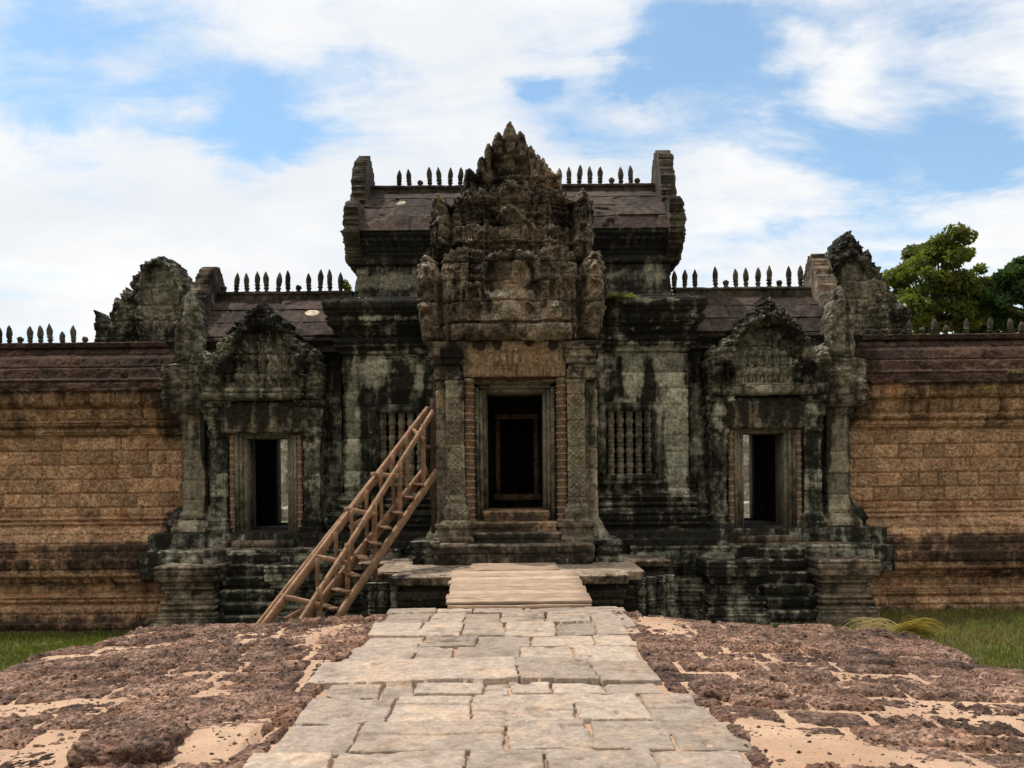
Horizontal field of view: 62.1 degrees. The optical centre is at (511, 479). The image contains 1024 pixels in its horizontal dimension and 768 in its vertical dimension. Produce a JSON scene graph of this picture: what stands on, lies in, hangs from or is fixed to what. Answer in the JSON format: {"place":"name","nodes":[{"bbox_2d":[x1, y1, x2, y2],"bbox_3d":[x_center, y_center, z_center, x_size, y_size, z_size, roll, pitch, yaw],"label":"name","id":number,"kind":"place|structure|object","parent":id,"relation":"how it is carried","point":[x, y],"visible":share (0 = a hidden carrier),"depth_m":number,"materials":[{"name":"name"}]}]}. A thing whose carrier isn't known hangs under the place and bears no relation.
{"place":"outdoors","nodes":[
{"label":"outdoors","id":0,"kind":"place"},
{"bbox_2d":[281,440,287,505],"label":"courtyard building","id":1,"kind":"structure","parent":0,"point":[284,479],"depth_m":25.89,"materials":[{"name":"grey stone"}]},
{"bbox_2d":[281,507,287,520],"bbox_3d":[-6.263,0.959,23.463,0.507,0.407,0.534,-1,0,0],"label":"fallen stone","id":2,"kind":"object","parent":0,"point":[284,513],"visible":0.23,"depth_m":23.23,"materials":[{"name":"grey stone"}]},
{"bbox_2d":[242,606,751,767],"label":"path","id":3,"kind":"structure","parent":0,"point":[430,722],"depth_m":6.07,"materials":[{"name":"grey stone"}]},
{"bbox_2d":[0,610,1023,767],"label":"laterite paving","id":4,"kind":"structure","parent":0,"point":[743,706],"depth_m":6.99,"materials":[{"name":"brown stone"}]},
{"bbox_2d":[66,718,191,767],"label":"laterite block","id":5,"kind":"structure","parent":4,"relation":"on","point":[158,741],"depth_m":4.92,"materials":[{"name":"brown stone"}]},
{"bbox_2d":[173,689,295,724],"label":"laterite block","id":6,"kind":"structure","parent":4,"relation":"on","point":[203,710],"depth_m":5.95,"materials":[{"name":"brown stone"}]},
{"bbox_2d":[698,676,790,701],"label":"laterite block","id":7,"kind":"structure","parent":4,"relation":"on","point":[721,688],"depth_m":6.26,"materials":[{"name":"brown stone"}]},
{"bbox_2d":[0,616,1023,767],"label":"sand bed","id":8,"kind":"object","parent":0,"point":[773,743],"visible":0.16,"depth_m":5.46,"materials":[{"name":"beige sand"}]},
{"bbox_2d":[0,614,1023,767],"bbox_3d":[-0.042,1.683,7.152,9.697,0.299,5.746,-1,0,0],"label":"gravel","id":9,"kind":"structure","parent":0,"point":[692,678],"depth_m":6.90,"materials":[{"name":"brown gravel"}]},
{"bbox_2d":[0,606,1023,670],"bbox_3d":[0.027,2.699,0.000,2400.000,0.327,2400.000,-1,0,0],"label":"ground","id":10,"kind":"structure","parent":0,"point":[31,654],"depth_m":14.01,"materials":[{"name":"green plant"}]},
{"bbox_2d":[28,641,71,651],"bbox_3d":[-7.829,2.904,14.496,0.757,0.283,0.556,-1,0,0],"label":"weed","id":11,"kind":"object","parent":10,"relation":"on","point":[55,645],"visible":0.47,"depth_m":14.50,"materials":[{"name":"green plant"}]},
{"bbox_2d":[0,323,182,635],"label":"enclosure wall","id":12,"kind":"structure","parent":10,"relation":"on","point":[91,459],"depth_m":16.78,"materials":[{"name":"stone"}]},
{"bbox_2d":[256,398,437,623],"bbox_3d":[-2.445,0.709,12.655,1.044,4.258,5.593,-1,0,20],"label":"wooden stair","id":13,"kind":"object","parent":10,"relation":"on","point":[324,593],"visible":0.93,"depth_m":12.81,"materials":[{"name":"brown wood"}]},
{"bbox_2d":[343,279,351,290],"bbox_3d":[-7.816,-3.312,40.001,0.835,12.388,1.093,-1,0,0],"label":"tree","id":14,"kind":"object","parent":10,"relation":"on","point":[347,286],"visible":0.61,"depth_m":39.72,"materials":[{"name":"green plant"}]},
{"bbox_2d":[93,121,910,627],"bbox_3d":[-0.189,-1.984,17.048,17.596,10.197,5.993,-1,0,0],"label":"temple gatehouse","id":15,"kind":"object","parent":10,"relation":"on","point":[579,419],"visible":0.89,"depth_m":16.12,"materials":[{"name":"stone"}]},
{"bbox_2d":[368,404,430,486],"bbox_3d":[-2.112,-0.656,16.295,1.256,1.564,0.315,-1,0,0],"label":"window","id":16,"kind":"structure","parent":15,"relation":"in","point":[377,417],"depth_m":16.22,"materials":[{"name":"stone"}]},
{"bbox_2d":[605,291,639,302],"bbox_3d":[1.955,-3.397,15.858,0.874,0.215,0.576,-1,0,0],"label":"ledge plant","id":17,"kind":"object","parent":15,"relation":"on","point":[614,295],"visible":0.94,"depth_m":15.79,"materials":[{"name":"green plant"}]},
{"bbox_2d":[597,402,663,484],"bbox_3d":[2.251,-0.699,16.295,1.258,1.565,0.317,-1,0,0],"label":"window","id":18,"kind":"structure","parent":15,"relation":"in","point":[653,411],"depth_m":16.22,"materials":[{"name":"stone"}]},
{"bbox_2d":[354,554,674,616],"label":"stone terrace","id":19,"kind":"structure","parent":10,"relation":"on","point":[631,583],"depth_m":13.15,"materials":[{"name":"stone"}]},
{"bbox_2d":[468,563,559,570],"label":"boardwalk","id":20,"kind":"structure","parent":19,"relation":"on","point":[507,566],"depth_m":13.21,"materials":[{"name":"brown wood"}]},
{"bbox_2d":[446,570,591,610],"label":"plank ramp","id":21,"kind":"structure","parent":19,"relation":"on","point":[540,589],"depth_m":11.40,"materials":[{"name":"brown wood"}]},
{"bbox_2d":[840,615,946,638],"bbox_3d":[6.206,2.553,13.611,1.940,0.730,0.614,-1,0,0],"label":"dry grass clump","id":22,"kind":"object","parent":10,"relation":"on","point":[918,628],"visible":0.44,"depth_m":13.54,"materials":[{"name":"green plant"}]},
{"bbox_2d":[848,316,1023,611],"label":"enclosure wall","id":23,"kind":"structure","parent":10,"relation":"on","point":[936,446],"depth_m":16.80,"materials":[{"name":"stone"}]},
{"bbox_2d":[976,385,1001,390],"bbox_3d":[9.199,-1.756,16.551,0.542,0.174,0.344,-1,0,0],"label":"wall plant","id":24,"kind":"object","parent":23,"relation":"attached to","point":[987,387],"depth_m":16.51,"materials":[{"name":"green plant"}]},
{"bbox_2d":[881,221,993,333],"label":"tree","id":25,"kind":"object","parent":10,"relation":"on","point":[955,294],"visible":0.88,"depth_m":40.55,"materials":[{"name":"green plant"}]},
{"bbox_2d":[950,306,1023,333],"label":"tree","id":26,"kind":"object","parent":10,"relation":"on","point":[983,329],"visible":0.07,"depth_m":42.96,"materials":[{"name":"green plant"}]},
{"bbox_2d":[978,255,1023,331],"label":"tree","id":27,"kind":"object","parent":10,"relation":"on","point":[1004,292],"visible":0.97,"depth_m":39.48,"materials":[{"name":"green plant"}]},
{"bbox_2d":[0,0,1023,342],"label":"sky","id":28,"kind":"structure","parent":0,"point":[229,135],"materials":[{"name":"blue"}]},
{"bbox_2d":[281,514,749,521],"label":"courtyard","id":29,"kind":"structure","parent":0,"point":[746,515],"depth_m":22.97,"materials":[{"name":"grey stone"}]},
{"bbox_2d":[743,435,748,500],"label":"courtyard building","id":30,"kind":"structure","parent":0,"point":[746,463],"depth_m":25.90,"materials":[{"name":"grey stone"}]},
{"bbox_2d":[744,501,749,513],"bbox_3d":[6.794,0.828,24.883,0.721,0.408,0.544,-1,0,0],"label":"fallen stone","id":31,"kind":"object","parent":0,"point":[746,508],"visible":0.13,"depth_m":24.65,"materials":[{"name":"grey stone"}]}
]}

